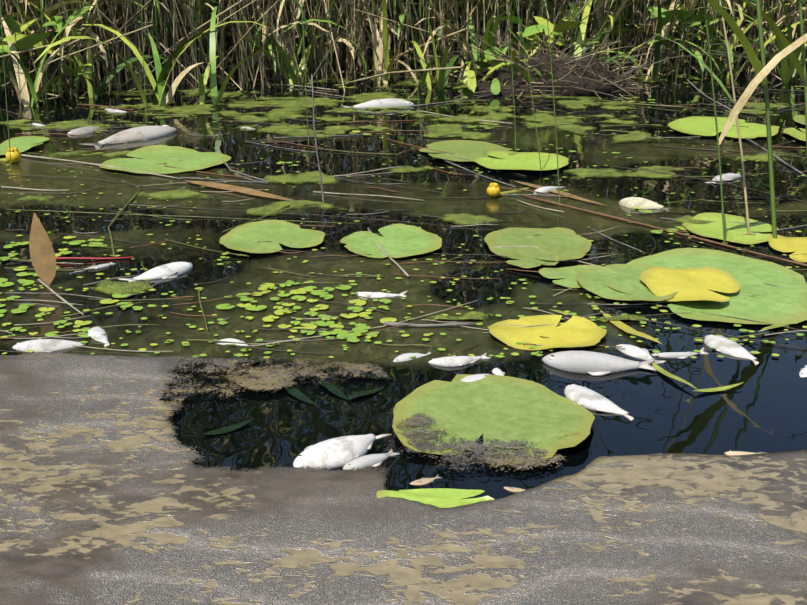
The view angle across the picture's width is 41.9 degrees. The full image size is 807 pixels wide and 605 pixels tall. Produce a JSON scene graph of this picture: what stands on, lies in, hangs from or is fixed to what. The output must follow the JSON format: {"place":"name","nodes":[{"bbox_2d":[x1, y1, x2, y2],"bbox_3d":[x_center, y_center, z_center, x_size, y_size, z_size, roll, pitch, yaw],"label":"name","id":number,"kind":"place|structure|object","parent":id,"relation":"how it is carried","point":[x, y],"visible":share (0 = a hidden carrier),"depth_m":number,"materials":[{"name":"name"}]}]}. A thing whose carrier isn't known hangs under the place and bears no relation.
{"place":"outdoors","nodes":[
{"label":"outdoors","id":0,"kind":"place"},
{"bbox_2d":[0,62,806,498],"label":"water","id":1,"kind":"structure","parent":0,"point":[762,406],"depth_m":2.12,"materials":[{"name":"black liquid"}]},
{"bbox_2d":[0,147,21,162],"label":"water lily bud","id":2,"kind":"object","parent":1,"relation":"on","point":[16,155],"visible":0.98,"depth_m":3.02,"materials":[{"name":"yellow plant"}]},
{"bbox_2d":[0,136,49,154],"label":"lily pad","id":3,"kind":"object","parent":1,"relation":"on","point":[22,143],"visible":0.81,"depth_m":3.31,"materials":[{"name":"green plant"}]},
{"bbox_2d":[12,339,85,351],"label":"fish","id":4,"kind":"object","parent":1,"relation":"on","point":[43,345],"visible":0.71,"depth_m":1.66,"materials":[{"name":"white"}]},
{"bbox_2d":[67,126,98,135],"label":"dead fish","id":5,"kind":"object","parent":1,"relation":"on","point":[83,130],"visible":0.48,"depth_m":3.51},
{"bbox_2d":[69,262,115,274],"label":"dead fish","id":6,"kind":"object","parent":1,"relation":"on","point":[102,265],"visible":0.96,"depth_m":2.07,"materials":[{"name":"white"}]},
{"bbox_2d":[88,326,109,346],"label":"fish","id":7,"kind":"object","parent":1,"relation":"on","point":[95,333],"visible":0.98,"depth_m":1.71},
{"bbox_2d":[104,108,126,111],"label":"fish","id":8,"kind":"object","parent":1,"relation":"on","point":[112,110],"visible":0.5,"depth_m":3.95},
{"bbox_2d":[80,124,176,148],"bbox_3d":[-0.881,-0.536,3.421,0.140,0.052,0.371,18,26,32],"label":"dead fish","id":9,"kind":"object","parent":1,"relation":"on","point":[141,133],"visible":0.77,"depth_m":3.40},
{"bbox_2d":[117,262,192,281],"bbox_3d":[-0.466,-0.056,2.035,0.073,0.026,0.156,18,25,37],"label":"fish","id":10,"kind":"object","parent":1,"relation":"on","point":[164,271],"visible":0.94,"depth_m":2.02},
{"bbox_2d":[99,145,230,173],"bbox_3d":[-0.682,-0.321,3.085,0.361,0.214,0.374,0,19,1],"label":"lily pad","id":11,"kind":"object","parent":1,"relation":"on","point":[191,160],"visible":0.9,"depth_m":3.06,"materials":[{"name":"green plant"}]},
{"bbox_2d":[214,338,252,345],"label":"fish","id":12,"kind":"object","parent":1,"relation":"on","point":[230,340],"visible":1,"depth_m":1.69},
{"bbox_2d":[220,220,324,252],"bbox_3d":[-0.282,-0.048,2.295,0.226,0.212,0.236,0,19,1],"label":"lily pad","id":13,"kind":"object","parent":1,"relation":"on","point":[277,232],"visible":0.98,"depth_m":2.27,"materials":[{"name":"green plant"}]},
{"bbox_2d":[311,75,324,202],"bbox_3d":[-0.205,-0.365,2.540,0.028,0.360,0.006,7,20,20],"label":"standing stick","id":14,"kind":"object","parent":1,"relation":"on","point":[322,192],"visible":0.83,"depth_m":2.54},
{"bbox_2d":[293,434,391,469],"bbox_3d":[-0.077,0.187,1.336,0.146,0.037,0.080,-16,12,-38],"label":"fish","id":15,"kind":"object","parent":1,"relation":"on","point":[337,452],"visible":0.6,"depth_m":1.30,"materials":[{"name":"white"}]},
{"bbox_2d":[29,180,661,343],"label":"dead leaves","id":16,"kind":"object","parent":1,"relation":"on","point":[42,256],"visible":0.94,"depth_m":1.96,"materials":[{"name":"brown plant"}]},
{"bbox_2d":[343,450,399,469],"bbox_3d":[-0.040,0.197,1.306,0.080,0.016,0.034,-12,18,-31],"label":"dead fish","id":17,"kind":"object","parent":1,"relation":"on","point":[374,460],"visible":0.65,"depth_m":1.29,"materials":[{"name":"white"}]},
{"bbox_2d":[343,98,413,108],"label":"fish","id":18,"kind":"object","parent":1,"relation":"on","point":[390,102],"visible":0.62,"depth_m":4.04},
{"bbox_2d":[354,290,407,297],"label":"dead fish","id":19,"kind":"object","parent":1,"relation":"on","point":[374,294],"visible":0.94,"depth_m":1.91,"materials":[{"name":"white"}]},
{"bbox_2d":[340,223,441,257],"bbox_3d":[-0.027,-0.038,2.274,0.216,0.207,0.256,0,19,1],"label":"lily pad","id":20,"kind":"object","parent":1,"relation":"on","point":[399,240],"visible":0.9,"depth_m":2.23,"materials":[{"name":"green plant"}]},
{"bbox_2d":[0,64,797,320],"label":"algae mats","id":21,"kind":"object","parent":1,"relation":"on","point":[292,106],"visible":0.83,"depth_m":3.65,"materials":[{"name":"green plant"}]},
{"bbox_2d":[0,76,803,341],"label":"frogbit leaves","id":22,"kind":"object","parent":1,"relation":"on","point":[359,329],"visible":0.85,"depth_m":1.85,"materials":[{"name":"green plant"}]},
{"bbox_2d":[0,352,806,604],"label":"scum layer","id":23,"kind":"object","parent":1,"relation":"on","point":[110,494],"visible":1,"depth_m":1.16,"materials":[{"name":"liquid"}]},
{"bbox_2d":[0,62,806,356],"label":"reed stems","id":24,"kind":"object","parent":1,"relation":"on","point":[444,323],"visible":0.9,"depth_m":2.44,"materials":[{"name":"brown plant"}]},
{"bbox_2d":[0,0,806,243],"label":"reeds","id":25,"kind":"object","parent":1,"relation":"on","point":[762,69],"visible":0.9,"depth_m":2.21,"materials":[{"name":"green plant"}]},
{"bbox_2d":[0,78,806,434],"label":"duckweed","id":26,"kind":"object","parent":1,"relation":"on","point":[298,394],"visible":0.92,"depth_m":1.75,"materials":[{"name":"green plant"}]},
{"bbox_2d":[393,352,430,361],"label":"fish","id":27,"kind":"object","parent":1,"relation":"on","point":[404,357],"visible":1,"depth_m":1.63},
{"bbox_2d":[410,474,441,484],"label":"dead fish","id":28,"kind":"object","parent":1,"relation":"on","point":[423,480],"visible":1,"depth_m":1.26,"materials":[{"name":"beige"}]},
{"bbox_2d":[377,488,493,507],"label":"lily pad","id":29,"kind":"object","parent":1,"relation":"on","point":[443,497],"visible":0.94,"depth_m":1.21,"materials":[{"name":"green plant"}]},
{"bbox_2d":[428,352,490,366],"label":"fish","id":30,"kind":"object","parent":1,"relation":"on","point":[452,361],"visible":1,"depth_m":1.60},
{"bbox_2d":[419,140,514,161],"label":"lily pad","id":31,"kind":"object","parent":1,"relation":"on","point":[468,150],"visible":0.88,"depth_m":3.22,"materials":[{"name":"green plant"}]},
{"bbox_2d":[392,374,594,464],"bbox_3d":[0.120,0.243,1.448,0.269,0.213,0.280,0,19,1],"label":"lily pad","id":32,"kind":"object","parent":1,"relation":"on","point":[508,408],"visible":0.92,"depth_m":1.43,"materials":[{"name":"green plant"}]},
{"bbox_2d":[460,374,490,381],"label":"fish","id":33,"kind":"object","parent":32,"relation":"on","point":[472,378],"visible":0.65,"depth_m":1.54,"materials":[{"name":"white"}]},
{"bbox_2d":[492,368,504,375],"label":"fish","id":34,"kind":"object","parent":1,"relation":"on","point":[496,371],"visible":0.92,"depth_m":1.57},
{"bbox_2d":[486,182,529,197],"bbox_3d":[0.296,-0.286,2.706,0.229,0.072,0.034,-17,25,-41],"label":"water lily bud","id":35,"kind":"object","parent":1,"relation":"on","point":[493,190],"visible":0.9,"depth_m":2.63,"materials":[{"name":"yellow plant"}]},
{"bbox_2d":[504,486,524,492],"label":"dead fish","id":36,"kind":"object","parent":1,"relation":"on","point":[514,489],"visible":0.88,"depth_m":1.24,"materials":[{"name":"beige"}]},
{"bbox_2d":[473,151,568,169],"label":"lily pad","id":37,"kind":"object","parent":1,"relation":"on","point":[522,161],"visible":0.98,"depth_m":3.03,"materials":[{"name":"green plant"}]},
{"bbox_2d":[504,250,558,267],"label":"lily pad","id":38,"kind":"object","parent":1,"relation":"on","point":[528,259],"visible":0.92,"depth_m":2.10,"materials":[{"name":"green plant"}]},
{"bbox_2d":[484,227,591,260],"bbox_3d":[0.284,-0.030,2.248,0.226,0.208,0.283,0,19,1],"label":"lily pad","id":39,"kind":"object","parent":1,"relation":"on","point":[563,244],"visible":0.85,"depth_m":2.24,"materials":[{"name":"green plant"}]},
{"bbox_2d":[488,315,606,349],"bbox_3d":[0.235,0.139,1.756,0.194,0.210,0.164,0,19,1],"label":"lily pad","id":40,"kind":"object","parent":1,"relation":"on","point":[574,331],"visible":0.9,"depth_m":1.72,"materials":[{"name":"yellow plant"}]},
{"bbox_2d":[533,186,564,193],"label":"fish","id":41,"kind":"object","parent":1,"relation":"on","point":[546,189],"visible":0.65,"depth_m":2.69},
{"bbox_2d":[381,8,747,102],"bbox_3d":[0.718,-0.979,4.462,1.628,0.543,0.838,0,19,1],"label":"brush pile","id":42,"kind":"object","parent":1,"relation":"on","point":[582,76],"visible":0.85,"depth_m":4.39,"materials":[{"name":"brown wood"}]},
{"bbox_2d":[539,265,615,287],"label":"lily pad","id":43,"kind":"object","parent":1,"relation":"on","point":[571,281],"visible":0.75,"depth_m":2.02,"materials":[{"name":"green plant"}]},
{"bbox_2d":[542,351,655,375],"bbox_3d":[0.294,0.094,1.595,0.171,0.034,0.076,3,22,10],"label":"fish","id":44,"kind":"object","parent":1,"relation":"on","point":[594,363],"visible":0.88,"depth_m":1.58,"materials":[{"name":"white"}]},
{"bbox_2d":[564,383,633,420],"bbox_3d":[0.273,0.141,1.468,0.138,0.025,0.058,17,26,41],"label":"fish","id":45,"kind":"object","parent":1,"relation":"on","point":[586,397],"visible":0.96,"depth_m":1.46,"materials":[{"name":"white"}]},
{"bbox_2d":[576,264,676,300],"bbox_3d":[0.417,0.053,1.992,0.194,0.210,0.233,0,19,1],"label":"lily pad","id":46,"kind":"object","parent":1,"relation":"on","point":[597,280],"visible":0.77,"depth_m":1.95,"materials":[{"name":"green plant"}]},
{"bbox_2d":[616,343,665,363],"bbox_3d":[0.367,0.081,1.643,0.035,0.015,0.095,-28,30,-27],"label":"fish","id":47,"kind":"object","parent":1,"relation":"on","point":[635,351],"visible":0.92,"depth_m":1.64,"materials":[{"name":"white"}]},
{"bbox_2d":[619,197,669,209],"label":"dead fish","id":48,"kind":"object","parent":1,"relation":"on","point":[634,202],"visible":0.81,"depth_m":2.54,"materials":[{"name":"white"}]},
{"bbox_2d":[651,347,708,358],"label":"dead fish","id":49,"kind":"object","parent":1,"relation":"on","point":[680,355],"visible":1,"depth_m":1.64,"materials":[{"name":"white"}]},
{"bbox_2d":[606,248,806,323],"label":"lily pad","id":50,"kind":"object","parent":1,"relation":"on","point":[754,298],"visible":0.56,"depth_m":1.93,"materials":[{"name":"green plant"}]},
{"bbox_2d":[639,266,739,301],"bbox_3d":[0.527,0.058,1.959,0.182,0.213,0.237,0,19,1],"label":"lily pad","id":51,"kind":"object","parent":50,"relation":"on","point":[691,284],"visible":0.88,"depth_m":1.94,"materials":[{"name":"yellow plant"}]},
{"bbox_2d":[705,173,740,183],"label":"fish","id":52,"kind":"object","parent":1,"relation":"on","point":[729,176],"visible":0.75,"depth_m":2.83},
{"bbox_2d":[668,116,778,137],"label":"lily pad","id":53,"kind":"object","parent":1,"relation":"on","point":[700,125],"visible":0.71,"depth_m":3.59,"materials":[{"name":"green plant"}]},
{"bbox_2d":[682,213,777,243],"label":"lily pad","id":54,"kind":"object","parent":1,"relation":"on","point":[734,232],"visible":0.83,"depth_m":2.34,"materials":[{"name":"green plant"}]},
{"bbox_2d":[703,334,758,364],"bbox_3d":[0.518,0.075,1.663,0.056,0.026,0.129,-3,18,-27],"label":"fish","id":55,"kind":"object","parent":1,"relation":"on","point":[722,344],"visible":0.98,"depth_m":1.65},
{"bbox_2d":[724,450,765,454],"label":"fish on scum","id":56,"kind":"object","parent":1,"relation":"on","point":[731,452],"visible":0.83,"depth_m":1.32,"materials":[{"name":"beige"}]},
{"bbox_2d":[769,234,806,261],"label":"lily pad","id":57,"kind":"object","parent":1,"relation":"on","point":[796,245],"visible":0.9,"depth_m":2.21,"materials":[{"name":"yellow plant"}]},
{"bbox_2d":[783,128,805,140],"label":"lily pad","id":58,"kind":"object","parent":1,"relation":"on","point":[796,133],"visible":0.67,"depth_m":3.48,"materials":[{"name":"green plant"}]},
{"bbox_2d":[793,115,804,124],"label":"lily pad","id":59,"kind":"object","parent":1,"relation":"on","point":[800,119],"visible":0.88,"depth_m":3.76,"materials":[{"name":"green plant"}]},
{"bbox_2d":[799,365,806,376],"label":"fish","id":60,"kind":"object","parent":1,"relation":"on","point":[803,372],"visible":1,"depth_m":1.57,"materials":[{"name":"white"}]},
{"bbox_2d":[0,0,806,107],"bbox_3d":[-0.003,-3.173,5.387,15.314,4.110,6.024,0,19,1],"label":"reed bed","id":61,"kind":"object","parent":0,"point":[286,20],"visible":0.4,"depth_m":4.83,"materials":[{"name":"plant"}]}
]}

